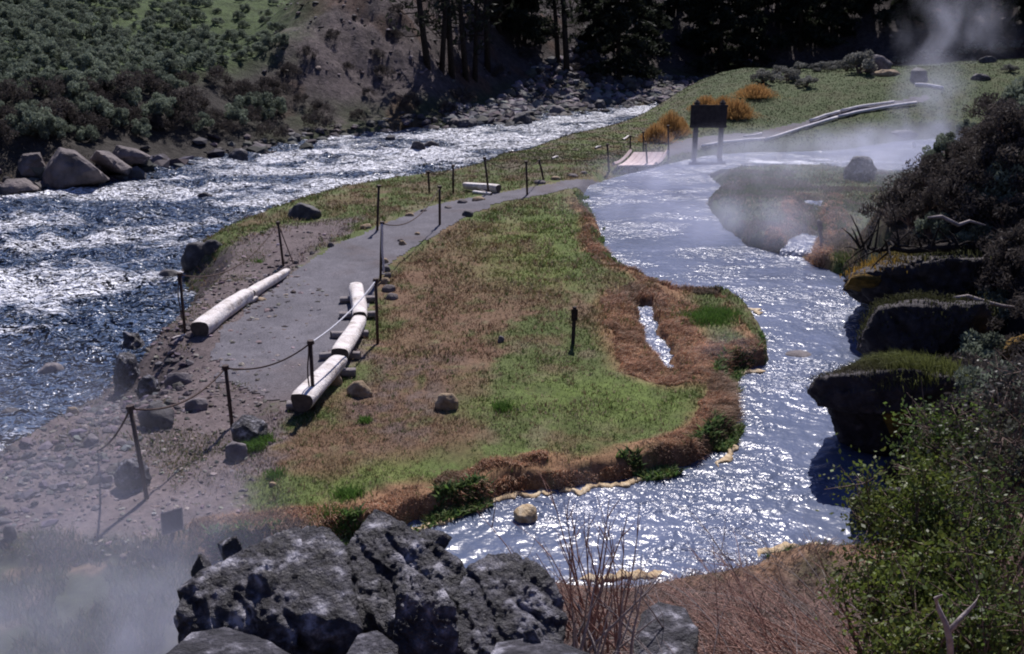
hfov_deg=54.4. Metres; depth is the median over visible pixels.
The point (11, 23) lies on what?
sagebrush
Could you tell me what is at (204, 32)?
sagebrush
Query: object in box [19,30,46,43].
sagebrush
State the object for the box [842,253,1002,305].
rock ledge
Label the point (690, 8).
conifer tree
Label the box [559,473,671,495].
mineral rim
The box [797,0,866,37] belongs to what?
conifer tree
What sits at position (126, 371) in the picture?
rock
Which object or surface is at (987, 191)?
dead sagebrush
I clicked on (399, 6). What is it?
scree shrub
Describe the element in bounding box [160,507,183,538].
sign
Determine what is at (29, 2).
sagebrush
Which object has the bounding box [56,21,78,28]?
sagebrush
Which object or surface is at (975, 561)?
leafy bush
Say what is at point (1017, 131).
dead sagebrush
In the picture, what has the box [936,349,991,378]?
dead sagebrush
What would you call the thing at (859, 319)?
rock ledge
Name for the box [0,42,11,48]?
sagebrush
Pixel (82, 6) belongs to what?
sagebrush
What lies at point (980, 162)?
dead sagebrush
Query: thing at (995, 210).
dead sagebrush
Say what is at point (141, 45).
sagebrush
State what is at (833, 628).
willow twigs
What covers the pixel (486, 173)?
rope post
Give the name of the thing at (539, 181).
edging stone
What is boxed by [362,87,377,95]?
scree shrub
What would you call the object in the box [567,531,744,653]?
bare shrub
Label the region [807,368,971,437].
rock ledge
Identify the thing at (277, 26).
sagebrush
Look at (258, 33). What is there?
sagebrush
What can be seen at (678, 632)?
boulder
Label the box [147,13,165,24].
sagebrush
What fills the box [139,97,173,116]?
sagebrush
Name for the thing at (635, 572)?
mineral rim
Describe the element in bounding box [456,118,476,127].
rock
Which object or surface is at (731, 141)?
edging timber
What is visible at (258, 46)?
sagebrush
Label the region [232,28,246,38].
sagebrush
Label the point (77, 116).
dead brush
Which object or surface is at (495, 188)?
log
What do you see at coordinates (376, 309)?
rope post
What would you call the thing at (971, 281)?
dead sagebrush
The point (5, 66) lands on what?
sagebrush
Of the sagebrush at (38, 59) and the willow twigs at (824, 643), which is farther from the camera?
the sagebrush at (38, 59)
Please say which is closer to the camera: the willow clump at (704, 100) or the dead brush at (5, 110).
the dead brush at (5, 110)
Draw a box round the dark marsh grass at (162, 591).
[0,521,252,653]
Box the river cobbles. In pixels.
[439,40,752,127]
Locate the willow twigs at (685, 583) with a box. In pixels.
[618,543,737,612]
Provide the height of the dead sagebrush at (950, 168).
0.786 m
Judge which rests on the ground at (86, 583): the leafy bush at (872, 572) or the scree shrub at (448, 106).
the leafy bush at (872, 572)
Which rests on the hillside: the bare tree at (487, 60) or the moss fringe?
the bare tree at (487, 60)
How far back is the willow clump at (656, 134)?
45.58 m
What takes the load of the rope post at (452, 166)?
on the ground at (86, 583)
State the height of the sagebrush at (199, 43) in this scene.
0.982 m
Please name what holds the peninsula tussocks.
on the ground at (86, 583)
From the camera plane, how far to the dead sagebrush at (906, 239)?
20.68 m
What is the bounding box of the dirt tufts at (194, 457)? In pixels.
[0,217,356,569]
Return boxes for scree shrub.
[261,76,295,94]
[276,61,303,77]
[292,92,309,102]
[295,45,318,57]
[300,111,335,126]
[307,98,335,112]
[325,28,340,38]
[343,61,357,69]
[349,109,367,118]
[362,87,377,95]
[370,48,385,57]
[373,64,395,76]
[387,3,403,12]
[388,29,403,38]
[396,92,422,105]
[412,13,433,23]
[437,100,457,114]
[448,86,476,101]
[491,62,511,76]
[536,67,545,75]
[570,62,583,69]
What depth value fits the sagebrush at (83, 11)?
71.18 m
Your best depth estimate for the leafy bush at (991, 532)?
7.58 m
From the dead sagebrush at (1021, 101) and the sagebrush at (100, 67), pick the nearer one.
the dead sagebrush at (1021, 101)
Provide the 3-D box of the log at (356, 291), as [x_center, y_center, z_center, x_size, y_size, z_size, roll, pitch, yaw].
[-3.168,-0.517,20.524,0.333,0.288,2.352,-3,18,-10]
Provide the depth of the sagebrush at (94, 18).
69.83 m
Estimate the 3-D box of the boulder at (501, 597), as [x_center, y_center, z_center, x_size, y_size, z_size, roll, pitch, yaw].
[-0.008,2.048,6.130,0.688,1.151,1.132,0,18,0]
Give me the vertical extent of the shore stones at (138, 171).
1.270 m
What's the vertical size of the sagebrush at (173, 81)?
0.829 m
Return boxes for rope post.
[125,404,148,499]
[177,272,186,333]
[221,364,233,427]
[275,221,284,265]
[307,339,315,409]
[372,278,378,343]
[376,185,380,229]
[379,221,384,279]
[426,171,429,192]
[438,185,441,224]
[451,165,454,193]
[483,157,488,191]
[524,161,527,194]
[537,159,544,180]
[606,143,609,171]
[644,143,647,167]
[667,125,669,157]
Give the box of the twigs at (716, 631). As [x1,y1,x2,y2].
[605,583,806,653]
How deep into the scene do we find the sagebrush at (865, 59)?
59.16 m
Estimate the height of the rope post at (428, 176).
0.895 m
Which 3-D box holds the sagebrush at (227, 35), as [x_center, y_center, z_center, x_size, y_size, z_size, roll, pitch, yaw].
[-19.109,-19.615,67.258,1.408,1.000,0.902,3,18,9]
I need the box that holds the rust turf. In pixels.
[189,191,854,562]
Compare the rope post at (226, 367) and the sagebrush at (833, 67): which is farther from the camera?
the sagebrush at (833, 67)
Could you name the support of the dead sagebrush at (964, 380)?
on the ground at (86, 583)
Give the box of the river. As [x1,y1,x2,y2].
[0,102,657,451]
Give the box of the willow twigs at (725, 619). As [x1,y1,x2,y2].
[613,544,766,653]
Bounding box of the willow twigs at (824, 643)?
[699,517,870,653]
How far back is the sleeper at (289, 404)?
15.40 m
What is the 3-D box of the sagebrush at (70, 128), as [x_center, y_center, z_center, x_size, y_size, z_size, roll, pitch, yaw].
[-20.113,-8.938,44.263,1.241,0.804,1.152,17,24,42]
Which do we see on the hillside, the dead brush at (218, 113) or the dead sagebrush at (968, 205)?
the dead brush at (218, 113)
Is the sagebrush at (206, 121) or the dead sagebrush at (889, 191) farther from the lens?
the sagebrush at (206, 121)
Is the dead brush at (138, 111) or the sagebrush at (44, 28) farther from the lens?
the sagebrush at (44, 28)
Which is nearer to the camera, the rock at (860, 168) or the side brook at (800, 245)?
the side brook at (800, 245)
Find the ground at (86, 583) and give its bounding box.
[0,59,1023,653]
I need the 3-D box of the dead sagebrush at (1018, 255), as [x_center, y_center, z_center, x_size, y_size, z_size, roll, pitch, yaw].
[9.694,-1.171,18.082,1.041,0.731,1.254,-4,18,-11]
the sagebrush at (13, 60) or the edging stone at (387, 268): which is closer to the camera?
the edging stone at (387, 268)
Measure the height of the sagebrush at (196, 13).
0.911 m
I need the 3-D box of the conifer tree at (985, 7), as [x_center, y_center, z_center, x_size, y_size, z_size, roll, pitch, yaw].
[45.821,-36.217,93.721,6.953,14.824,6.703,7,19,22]
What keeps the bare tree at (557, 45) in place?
on the hillside
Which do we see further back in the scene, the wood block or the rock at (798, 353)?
the wood block
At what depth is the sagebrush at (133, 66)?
52.19 m
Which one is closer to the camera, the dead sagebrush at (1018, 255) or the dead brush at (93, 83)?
the dead sagebrush at (1018, 255)
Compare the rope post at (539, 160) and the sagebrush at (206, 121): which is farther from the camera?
the sagebrush at (206, 121)
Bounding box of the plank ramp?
[612,149,668,166]
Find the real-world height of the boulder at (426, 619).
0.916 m
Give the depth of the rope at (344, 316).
16.65 m
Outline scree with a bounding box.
[260,0,1016,84]
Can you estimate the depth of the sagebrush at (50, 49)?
52.54 m
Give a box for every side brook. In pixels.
[638,306,673,367]
[779,200,824,257]
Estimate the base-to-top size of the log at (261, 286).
0.237 m
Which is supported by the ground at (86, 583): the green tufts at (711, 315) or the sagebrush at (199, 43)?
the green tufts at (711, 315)
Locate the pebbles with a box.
[0,227,349,571]
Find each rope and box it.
[96,412,128,450]
[135,369,224,410]
[177,276,181,317]
[183,224,277,276]
[230,344,307,369]
[280,228,293,263]
[307,344,309,386]
[314,281,375,340]
[381,224,384,272]
[384,188,439,225]
[486,159,524,167]
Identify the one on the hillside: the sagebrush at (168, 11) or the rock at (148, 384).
the sagebrush at (168, 11)
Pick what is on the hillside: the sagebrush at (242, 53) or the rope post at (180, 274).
the sagebrush at (242, 53)
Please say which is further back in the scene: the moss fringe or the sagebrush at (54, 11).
the sagebrush at (54, 11)
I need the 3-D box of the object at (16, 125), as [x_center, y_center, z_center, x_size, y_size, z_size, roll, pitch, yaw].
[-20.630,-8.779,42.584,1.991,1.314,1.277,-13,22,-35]
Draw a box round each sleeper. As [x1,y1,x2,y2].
[286,400,310,410]
[319,351,360,359]
[330,330,368,338]
[339,311,374,318]
[339,368,355,376]
[340,296,374,302]
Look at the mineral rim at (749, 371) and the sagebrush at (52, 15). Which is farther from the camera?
the sagebrush at (52, 15)
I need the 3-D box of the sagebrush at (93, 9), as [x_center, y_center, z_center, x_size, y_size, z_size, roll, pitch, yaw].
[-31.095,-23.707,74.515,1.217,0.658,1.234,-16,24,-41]
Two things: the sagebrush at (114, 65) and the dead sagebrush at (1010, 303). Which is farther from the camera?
the sagebrush at (114, 65)
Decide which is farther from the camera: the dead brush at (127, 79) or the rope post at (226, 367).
the dead brush at (127, 79)
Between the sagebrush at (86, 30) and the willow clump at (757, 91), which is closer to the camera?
the willow clump at (757, 91)
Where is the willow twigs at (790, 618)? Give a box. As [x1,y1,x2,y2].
[691,540,847,653]
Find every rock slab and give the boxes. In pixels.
[0,178,41,194]
[17,152,45,176]
[42,147,109,188]
[89,150,131,174]
[112,145,150,164]
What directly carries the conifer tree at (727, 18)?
on the hillside
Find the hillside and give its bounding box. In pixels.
[0,0,1023,181]
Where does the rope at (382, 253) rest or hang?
hanging from the rope post at (380, 266)
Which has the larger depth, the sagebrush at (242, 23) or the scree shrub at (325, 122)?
the sagebrush at (242, 23)
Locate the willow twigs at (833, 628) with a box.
[692,553,871,653]
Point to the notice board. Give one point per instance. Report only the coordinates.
(708, 116)
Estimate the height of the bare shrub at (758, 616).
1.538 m
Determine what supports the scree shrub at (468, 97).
on the hillside
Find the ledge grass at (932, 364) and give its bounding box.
[806,346,974,411]
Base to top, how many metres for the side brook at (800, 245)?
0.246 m
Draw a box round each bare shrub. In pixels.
[474,523,580,646]
[480,465,648,653]
[564,543,729,653]
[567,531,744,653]
[612,527,814,653]
[622,505,822,650]
[643,530,868,653]
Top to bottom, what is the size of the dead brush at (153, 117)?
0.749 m
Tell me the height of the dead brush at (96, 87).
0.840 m
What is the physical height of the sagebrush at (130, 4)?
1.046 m
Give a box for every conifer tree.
[479,0,544,40]
[503,0,561,46]
[571,0,615,43]
[575,0,666,80]
[621,0,674,58]
[652,0,686,17]
[675,0,727,55]
[681,0,765,73]
[716,0,775,64]
[754,0,805,14]
[763,0,849,51]
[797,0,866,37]
[841,0,895,16]
[869,0,959,28]
[906,0,980,18]
[955,0,1022,19]
[995,0,1023,22]
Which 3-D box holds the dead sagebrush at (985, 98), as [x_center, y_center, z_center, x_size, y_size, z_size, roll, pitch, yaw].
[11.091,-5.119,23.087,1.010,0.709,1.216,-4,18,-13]
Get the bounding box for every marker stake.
[571,306,577,343]
[817,220,823,242]
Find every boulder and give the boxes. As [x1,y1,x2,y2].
[166,627,288,653]
[173,525,362,653]
[346,509,466,640]
[347,630,397,653]
[392,573,459,653]
[453,552,567,653]
[491,628,589,653]
[633,601,698,653]
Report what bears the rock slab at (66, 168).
on the ground at (86, 583)
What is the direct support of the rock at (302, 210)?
on the ground at (86, 583)
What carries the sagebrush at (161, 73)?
on the hillside
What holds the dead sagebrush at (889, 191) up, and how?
on the ground at (86, 583)
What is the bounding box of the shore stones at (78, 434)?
[0,278,210,532]
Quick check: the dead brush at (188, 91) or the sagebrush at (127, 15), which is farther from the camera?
the sagebrush at (127, 15)
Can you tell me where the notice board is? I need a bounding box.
[690,100,727,158]
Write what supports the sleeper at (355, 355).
on the gravel path
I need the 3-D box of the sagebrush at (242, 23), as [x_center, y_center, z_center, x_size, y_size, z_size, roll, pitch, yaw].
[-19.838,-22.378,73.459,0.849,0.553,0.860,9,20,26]
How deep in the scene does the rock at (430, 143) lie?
51.68 m
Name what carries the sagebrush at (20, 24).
on the hillside
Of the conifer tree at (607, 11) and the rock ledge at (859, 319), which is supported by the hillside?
the conifer tree at (607, 11)
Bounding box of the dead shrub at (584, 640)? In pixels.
[571,559,661,653]
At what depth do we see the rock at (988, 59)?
60.75 m
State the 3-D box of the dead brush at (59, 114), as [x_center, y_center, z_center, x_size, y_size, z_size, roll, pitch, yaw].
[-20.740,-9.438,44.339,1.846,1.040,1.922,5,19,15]
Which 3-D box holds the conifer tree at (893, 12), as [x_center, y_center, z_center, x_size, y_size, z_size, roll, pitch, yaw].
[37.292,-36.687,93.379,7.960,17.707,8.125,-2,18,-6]
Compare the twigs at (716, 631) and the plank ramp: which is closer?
the twigs at (716, 631)
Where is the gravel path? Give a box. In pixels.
[210,95,929,401]
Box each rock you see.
[0,407,19,412]
[3,525,16,539]
[37,362,63,373]
[66,407,78,414]
[83,433,98,445]
[113,352,140,392]
[113,457,151,490]
[123,332,144,348]
[136,375,160,398]
[137,401,173,428]
[158,269,177,276]
[164,372,192,387]
[181,242,204,270]
[185,398,207,409]
[197,192,212,197]
[202,239,221,254]
[225,441,247,461]
[228,148,247,160]
[230,414,267,442]
[288,202,321,219]
[330,374,342,385]
[346,380,372,397]
[385,135,394,139]
[410,141,425,149]
[424,140,438,146]
[434,393,458,410]
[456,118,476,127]
[462,210,473,216]
[497,336,503,342]
[512,111,531,123]
[513,504,537,523]
[549,105,565,112]
[594,100,605,108]
[785,350,810,357]
[843,156,876,180]
[864,55,892,72]
[870,69,900,76]
[891,130,918,137]
[910,67,927,82]
[970,74,990,79]
[979,56,996,62]
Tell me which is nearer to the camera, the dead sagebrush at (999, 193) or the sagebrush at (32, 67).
the dead sagebrush at (999, 193)
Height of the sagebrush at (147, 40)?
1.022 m
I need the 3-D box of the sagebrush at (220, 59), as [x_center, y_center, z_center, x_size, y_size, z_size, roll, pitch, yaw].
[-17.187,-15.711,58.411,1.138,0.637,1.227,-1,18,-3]
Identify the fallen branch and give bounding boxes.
[927,215,985,226]
[953,294,1015,307]
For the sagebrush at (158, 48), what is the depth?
59.78 m
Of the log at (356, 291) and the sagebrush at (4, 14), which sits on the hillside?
the sagebrush at (4, 14)
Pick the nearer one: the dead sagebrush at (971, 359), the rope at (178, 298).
the dead sagebrush at (971, 359)
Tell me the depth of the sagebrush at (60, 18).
67.28 m
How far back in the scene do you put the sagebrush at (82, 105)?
45.97 m
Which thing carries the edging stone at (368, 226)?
on the ground at (86, 583)
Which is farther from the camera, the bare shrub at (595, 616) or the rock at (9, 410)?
the rock at (9, 410)
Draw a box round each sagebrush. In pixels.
[0,0,13,4]
[0,2,16,6]
[0,4,20,16]
[0,10,18,19]
[0,18,18,27]
[0,25,29,40]
[0,36,15,43]
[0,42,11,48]
[0,45,18,60]
[0,61,24,75]
[3,67,35,81]
[4,17,24,27]
[7,58,34,63]
[8,4,25,13]
[8,39,23,50]
[9,82,27,95]
[16,39,42,57]
[19,7,48,19]
[19,16,37,26]
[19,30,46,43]
[19,61,49,79]
[21,33,55,44]
[22,0,37,5]
[22,39,61,59]
[24,54,48,68]
[25,17,53,29]
[26,79,48,94]
[31,0,51,8]
[34,10,56,20]
[34,22,52,37]
[35,0,60,12]
[36,69,67,90]
[44,58,59,69]
[46,27,68,40]
[47,37,76,51]
[47,68,85,90]
[48,8,71,18]
[49,15,70,24]
[51,2,66,12]
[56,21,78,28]
[57,45,85,61]
[58,9,78,20]
[59,50,82,67]
[62,0,82,8]
[63,27,82,40]
[65,52,109,71]
[71,90,113,113]
[73,24,101,40]
[74,4,89,10]
[76,48,111,68]
[77,9,94,17]
[77,23,94,33]
[78,14,92,24]
[78,38,99,46]
[80,69,96,81]
[84,0,106,5]
[85,12,111,23]
[85,45,104,58]
[87,64,116,79]
[89,6,103,13]
[91,22,112,36]
[92,67,116,89]
[94,34,119,44]
[97,41,111,46]
[98,14,111,23]
[99,44,128,64]
[101,8,118,19]
[104,1,119,7]
[106,28,130,39]
[108,60,125,72]
[115,24,132,34]
[116,35,133,47]
[118,0,140,10]
[118,42,153,56]
[120,12,139,20]
[124,48,152,64]
[124,60,144,77]
[128,17,154,29]
[129,33,145,40]
[130,36,155,49]
[137,25,160,36]
[141,60,166,74]
[143,49,160,56]
[144,10,157,16]
[146,32,167,43]
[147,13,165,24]
[148,0,165,8]
[149,44,163,51]
[152,50,180,74]
[158,27,172,34]
[159,36,183,47]
[160,7,181,17]
[161,1,178,9]
[166,56,184,73]
[167,32,184,42]
[168,15,191,27]
[172,0,193,5]
[172,41,194,54]
[176,5,192,13]
[180,28,197,37]
[183,50,215,70]
[184,33,198,44]
[188,9,206,20]
[189,0,213,6]
[190,38,207,50]
[195,25,215,41]
[200,45,215,58]
[207,38,226,45]
[211,17,224,24]
[212,8,221,12]
[212,54,228,63]
[213,45,227,54]
[219,29,238,42]
[226,43,241,50]
[231,49,247,58]
[232,10,245,17]
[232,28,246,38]
[237,20,250,26]
[239,3,250,10]
[242,45,254,53]
[244,35,257,41]
[251,41,271,51]
[255,29,269,36]
[257,16,270,22]
[258,9,272,14]
[260,32,275,45]
[267,21,286,30]
[268,0,278,3]
[272,33,289,44]
[750,68,775,81]
[766,65,786,75]
[773,67,800,81]
[790,61,808,70]
[794,75,818,86]
[808,61,831,71]
[821,60,836,69]
[835,59,855,70]
[844,50,877,72]
[858,193,914,228]
[871,171,923,202]
[875,196,931,228]
[884,228,936,252]
[890,56,903,62]
[897,152,947,190]
[902,55,913,61]
[906,187,944,211]
[911,211,951,241]
[911,387,1002,446]
[917,49,932,56]
[917,174,979,211]
[921,145,945,164]
[922,233,973,253]
[927,155,994,197]
[929,49,945,56]
[933,131,959,154]
[933,134,983,163]
[935,187,1003,228]
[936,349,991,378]
[942,51,952,56]
[951,359,1023,411]
[952,221,999,253]
[954,328,1005,379]
[955,119,975,131]
[958,122,995,144]
[958,147,1020,188]
[958,195,1023,232]
[961,92,1015,120]
[961,177,1002,203]
[964,249,1004,292]
[966,43,986,52]
[970,140,1015,163]
[971,115,1023,150]
[974,96,1023,139]
[974,227,1023,265]
[974,257,1023,291]
[977,284,1010,325]
[978,353,1023,383]
[984,150,1023,190]
[987,292,1023,329]
[989,98,1016,112]
[989,137,1023,168]
[989,331,1023,363]
[989,395,1023,456]
[991,42,1006,49]
[992,182,1023,206]
[998,219,1023,248]
[1000,64,1018,71]
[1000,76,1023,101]
[1005,202,1023,226]
[1005,244,1023,276]
[1007,103,1023,132]
[1007,172,1023,202]
[1009,39,1023,48]
[1009,286,1023,305]
[1015,94,1023,108]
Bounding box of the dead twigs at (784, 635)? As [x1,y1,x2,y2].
[725,591,796,653]
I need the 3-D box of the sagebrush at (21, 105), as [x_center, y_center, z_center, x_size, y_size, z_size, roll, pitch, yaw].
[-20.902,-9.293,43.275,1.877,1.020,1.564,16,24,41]
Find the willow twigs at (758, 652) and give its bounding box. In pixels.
[592,544,849,653]
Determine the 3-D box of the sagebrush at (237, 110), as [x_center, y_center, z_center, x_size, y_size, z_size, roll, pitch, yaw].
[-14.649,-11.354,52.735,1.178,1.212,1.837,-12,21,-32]
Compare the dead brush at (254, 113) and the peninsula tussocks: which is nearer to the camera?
the peninsula tussocks
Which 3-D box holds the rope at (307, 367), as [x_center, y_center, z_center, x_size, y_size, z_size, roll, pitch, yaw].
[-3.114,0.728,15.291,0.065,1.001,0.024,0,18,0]
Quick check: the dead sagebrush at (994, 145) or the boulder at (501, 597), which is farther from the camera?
the dead sagebrush at (994, 145)
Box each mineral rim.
[411,488,555,531]
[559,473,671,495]
[579,569,662,583]
[715,442,740,466]
[733,369,764,374]
[748,307,762,314]
[757,541,816,556]
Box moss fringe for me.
[839,243,1010,293]
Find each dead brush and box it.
[0,76,31,101]
[0,89,13,103]
[0,105,22,124]
[0,120,19,144]
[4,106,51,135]
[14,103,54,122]
[15,99,42,111]
[21,76,66,98]
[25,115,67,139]
[34,104,65,119]
[40,95,89,119]
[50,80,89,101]
[50,99,72,113]
[52,73,73,93]
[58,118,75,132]
[64,108,90,126]
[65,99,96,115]
[72,115,109,134]
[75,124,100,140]
[78,106,113,124]
[81,78,97,91]
[82,77,102,91]
[92,89,113,102]
[98,79,126,94]
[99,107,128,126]
[106,69,144,94]
[110,98,135,113]
[114,105,141,122]
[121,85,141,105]
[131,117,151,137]
[132,68,161,86]
[137,76,171,94]
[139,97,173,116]
[145,112,163,124]
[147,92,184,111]
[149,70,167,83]
[151,117,177,131]
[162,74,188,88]
[165,87,198,110]
[168,105,200,124]
[174,70,199,84]
[180,83,210,108]
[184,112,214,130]
[203,64,232,84]
[203,107,224,119]
[214,119,241,132]
[221,80,254,100]
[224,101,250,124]
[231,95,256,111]
[235,78,259,92]
[243,104,263,122]
[244,85,280,102]
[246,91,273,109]
[254,76,284,91]
[255,120,289,137]
[258,107,275,119]
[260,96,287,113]
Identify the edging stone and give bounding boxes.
[255,297,266,301]
[360,223,371,228]
[381,277,389,283]
[382,265,390,271]
[382,284,395,291]
[384,272,391,277]
[385,293,397,299]
[457,199,467,202]
[472,196,485,200]
[534,180,545,183]
[551,176,560,179]
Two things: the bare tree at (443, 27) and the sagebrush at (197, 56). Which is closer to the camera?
the sagebrush at (197, 56)
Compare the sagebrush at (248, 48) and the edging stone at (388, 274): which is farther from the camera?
the sagebrush at (248, 48)
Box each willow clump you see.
[631,123,682,144]
[656,109,692,137]
[682,95,715,111]
[682,117,692,133]
[711,94,732,104]
[726,97,767,120]
[727,82,790,98]
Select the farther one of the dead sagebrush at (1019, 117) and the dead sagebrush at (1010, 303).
the dead sagebrush at (1019, 117)
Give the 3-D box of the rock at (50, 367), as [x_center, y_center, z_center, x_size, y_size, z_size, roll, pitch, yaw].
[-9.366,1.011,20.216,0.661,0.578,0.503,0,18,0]
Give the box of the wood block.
[472,190,491,194]
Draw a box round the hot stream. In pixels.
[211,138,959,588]
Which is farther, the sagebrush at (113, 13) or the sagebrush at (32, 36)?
the sagebrush at (113, 13)
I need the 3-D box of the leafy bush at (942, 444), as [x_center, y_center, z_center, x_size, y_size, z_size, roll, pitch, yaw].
[4.064,1.755,9.539,1.324,2.682,1.098,0,18,0]
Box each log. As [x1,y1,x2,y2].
[190,289,253,335]
[247,268,289,295]
[291,355,346,411]
[331,315,365,357]
[349,282,366,318]
[462,182,500,192]
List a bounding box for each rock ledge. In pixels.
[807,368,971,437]
[827,408,945,455]
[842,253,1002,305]
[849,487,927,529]
[856,298,1023,366]
[857,314,868,326]
[881,454,920,487]
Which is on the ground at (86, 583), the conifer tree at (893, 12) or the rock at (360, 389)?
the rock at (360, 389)
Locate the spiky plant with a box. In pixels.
[842,203,973,269]
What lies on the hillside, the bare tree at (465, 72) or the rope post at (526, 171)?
the bare tree at (465, 72)
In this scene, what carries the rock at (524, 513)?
on the hot stream
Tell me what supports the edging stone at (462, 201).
on the ground at (86, 583)
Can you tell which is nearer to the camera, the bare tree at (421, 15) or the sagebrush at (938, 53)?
the bare tree at (421, 15)
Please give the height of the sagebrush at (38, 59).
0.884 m
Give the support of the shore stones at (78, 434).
on the ground at (86, 583)
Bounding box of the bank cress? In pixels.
[200,192,855,559]
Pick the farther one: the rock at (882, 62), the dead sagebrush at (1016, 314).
the rock at (882, 62)
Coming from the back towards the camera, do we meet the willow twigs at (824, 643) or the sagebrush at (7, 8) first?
the sagebrush at (7, 8)
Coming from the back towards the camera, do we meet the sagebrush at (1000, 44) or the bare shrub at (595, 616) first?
the sagebrush at (1000, 44)
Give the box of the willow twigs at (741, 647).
[587,547,795,653]
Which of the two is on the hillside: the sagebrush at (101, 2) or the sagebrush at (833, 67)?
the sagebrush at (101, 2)
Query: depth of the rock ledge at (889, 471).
13.31 m
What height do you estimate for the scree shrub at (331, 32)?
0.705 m
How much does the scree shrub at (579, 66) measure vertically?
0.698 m
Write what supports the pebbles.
on the ground at (86, 583)
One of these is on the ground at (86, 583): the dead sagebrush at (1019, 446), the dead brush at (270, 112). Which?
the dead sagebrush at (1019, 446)
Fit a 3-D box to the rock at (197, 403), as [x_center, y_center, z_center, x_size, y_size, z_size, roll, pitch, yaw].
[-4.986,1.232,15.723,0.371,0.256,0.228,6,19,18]
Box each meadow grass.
[0,117,1020,557]
[486,58,1023,170]
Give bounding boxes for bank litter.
[555,534,1023,653]
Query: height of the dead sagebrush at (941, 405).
0.855 m
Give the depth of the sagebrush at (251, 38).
66.15 m
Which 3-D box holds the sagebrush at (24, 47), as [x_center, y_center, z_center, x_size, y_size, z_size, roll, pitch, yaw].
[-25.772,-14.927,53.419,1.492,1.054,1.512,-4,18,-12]
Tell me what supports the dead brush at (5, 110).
on the hillside
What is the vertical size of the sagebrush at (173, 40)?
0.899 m
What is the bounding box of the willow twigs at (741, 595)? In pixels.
[694,564,795,616]
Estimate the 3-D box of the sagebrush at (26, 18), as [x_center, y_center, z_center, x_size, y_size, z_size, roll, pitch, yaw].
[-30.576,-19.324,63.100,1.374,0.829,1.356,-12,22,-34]
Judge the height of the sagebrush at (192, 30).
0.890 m
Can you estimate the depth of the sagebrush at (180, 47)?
61.24 m
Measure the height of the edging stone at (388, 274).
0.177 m
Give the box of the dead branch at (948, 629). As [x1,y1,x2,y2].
[934,594,979,653]
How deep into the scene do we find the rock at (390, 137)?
54.42 m
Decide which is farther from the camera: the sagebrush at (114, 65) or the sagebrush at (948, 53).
the sagebrush at (948, 53)
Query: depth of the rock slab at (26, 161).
40.96 m
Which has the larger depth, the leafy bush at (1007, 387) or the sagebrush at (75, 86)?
the sagebrush at (75, 86)
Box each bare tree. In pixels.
[379,0,450,69]
[415,0,458,74]
[424,0,477,79]
[440,0,492,81]
[452,0,501,82]
[469,0,518,72]
[530,0,567,62]
[539,0,591,70]
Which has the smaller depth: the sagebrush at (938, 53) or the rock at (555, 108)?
the rock at (555, 108)
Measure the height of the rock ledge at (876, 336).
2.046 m
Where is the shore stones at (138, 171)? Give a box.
[0,98,667,190]
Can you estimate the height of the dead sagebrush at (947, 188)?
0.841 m
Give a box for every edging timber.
[701,137,764,147]
[743,132,761,137]
[764,116,837,140]
[809,110,840,121]
[837,101,916,117]
[840,101,894,111]
[915,83,943,88]
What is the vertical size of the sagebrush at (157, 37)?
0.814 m
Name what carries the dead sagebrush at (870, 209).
on the ground at (86, 583)
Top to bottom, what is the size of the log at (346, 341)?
0.353 m
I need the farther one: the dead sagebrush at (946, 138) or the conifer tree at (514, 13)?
the conifer tree at (514, 13)
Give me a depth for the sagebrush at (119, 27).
66.50 m
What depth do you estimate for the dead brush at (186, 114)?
49.62 m
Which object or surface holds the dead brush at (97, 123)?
on the hillside
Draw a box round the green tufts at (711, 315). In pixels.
[224,256,751,539]
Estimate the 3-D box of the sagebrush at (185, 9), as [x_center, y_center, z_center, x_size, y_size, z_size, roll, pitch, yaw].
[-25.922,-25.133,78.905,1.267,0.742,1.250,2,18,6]
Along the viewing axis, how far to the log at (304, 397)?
15.55 m
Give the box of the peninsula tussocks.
[691,168,899,293]
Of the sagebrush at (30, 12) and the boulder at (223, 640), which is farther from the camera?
the sagebrush at (30, 12)
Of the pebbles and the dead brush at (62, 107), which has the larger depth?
the dead brush at (62, 107)
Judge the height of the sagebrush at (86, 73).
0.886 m
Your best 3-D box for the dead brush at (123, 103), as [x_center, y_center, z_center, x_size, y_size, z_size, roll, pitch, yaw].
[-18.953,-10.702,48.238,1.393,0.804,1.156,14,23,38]
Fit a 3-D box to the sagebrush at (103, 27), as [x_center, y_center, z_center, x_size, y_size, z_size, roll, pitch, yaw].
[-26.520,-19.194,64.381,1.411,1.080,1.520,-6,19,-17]
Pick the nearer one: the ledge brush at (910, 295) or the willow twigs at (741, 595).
the willow twigs at (741, 595)
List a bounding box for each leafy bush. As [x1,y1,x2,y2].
[810,513,990,653]
[815,433,999,626]
[841,572,1011,653]
[849,504,1023,652]
[881,374,1013,568]
[896,526,1023,653]
[903,437,1023,642]
[924,395,1023,583]
[944,348,1023,562]
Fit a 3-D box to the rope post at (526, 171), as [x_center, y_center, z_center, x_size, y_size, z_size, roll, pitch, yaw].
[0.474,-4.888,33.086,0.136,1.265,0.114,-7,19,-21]
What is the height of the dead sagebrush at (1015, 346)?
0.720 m
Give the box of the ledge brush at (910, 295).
[851,287,1000,354]
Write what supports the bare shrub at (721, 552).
on the ground at (86, 583)
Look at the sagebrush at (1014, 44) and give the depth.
91.23 m
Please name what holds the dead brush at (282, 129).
on the hillside
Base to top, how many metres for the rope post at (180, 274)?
1.364 m

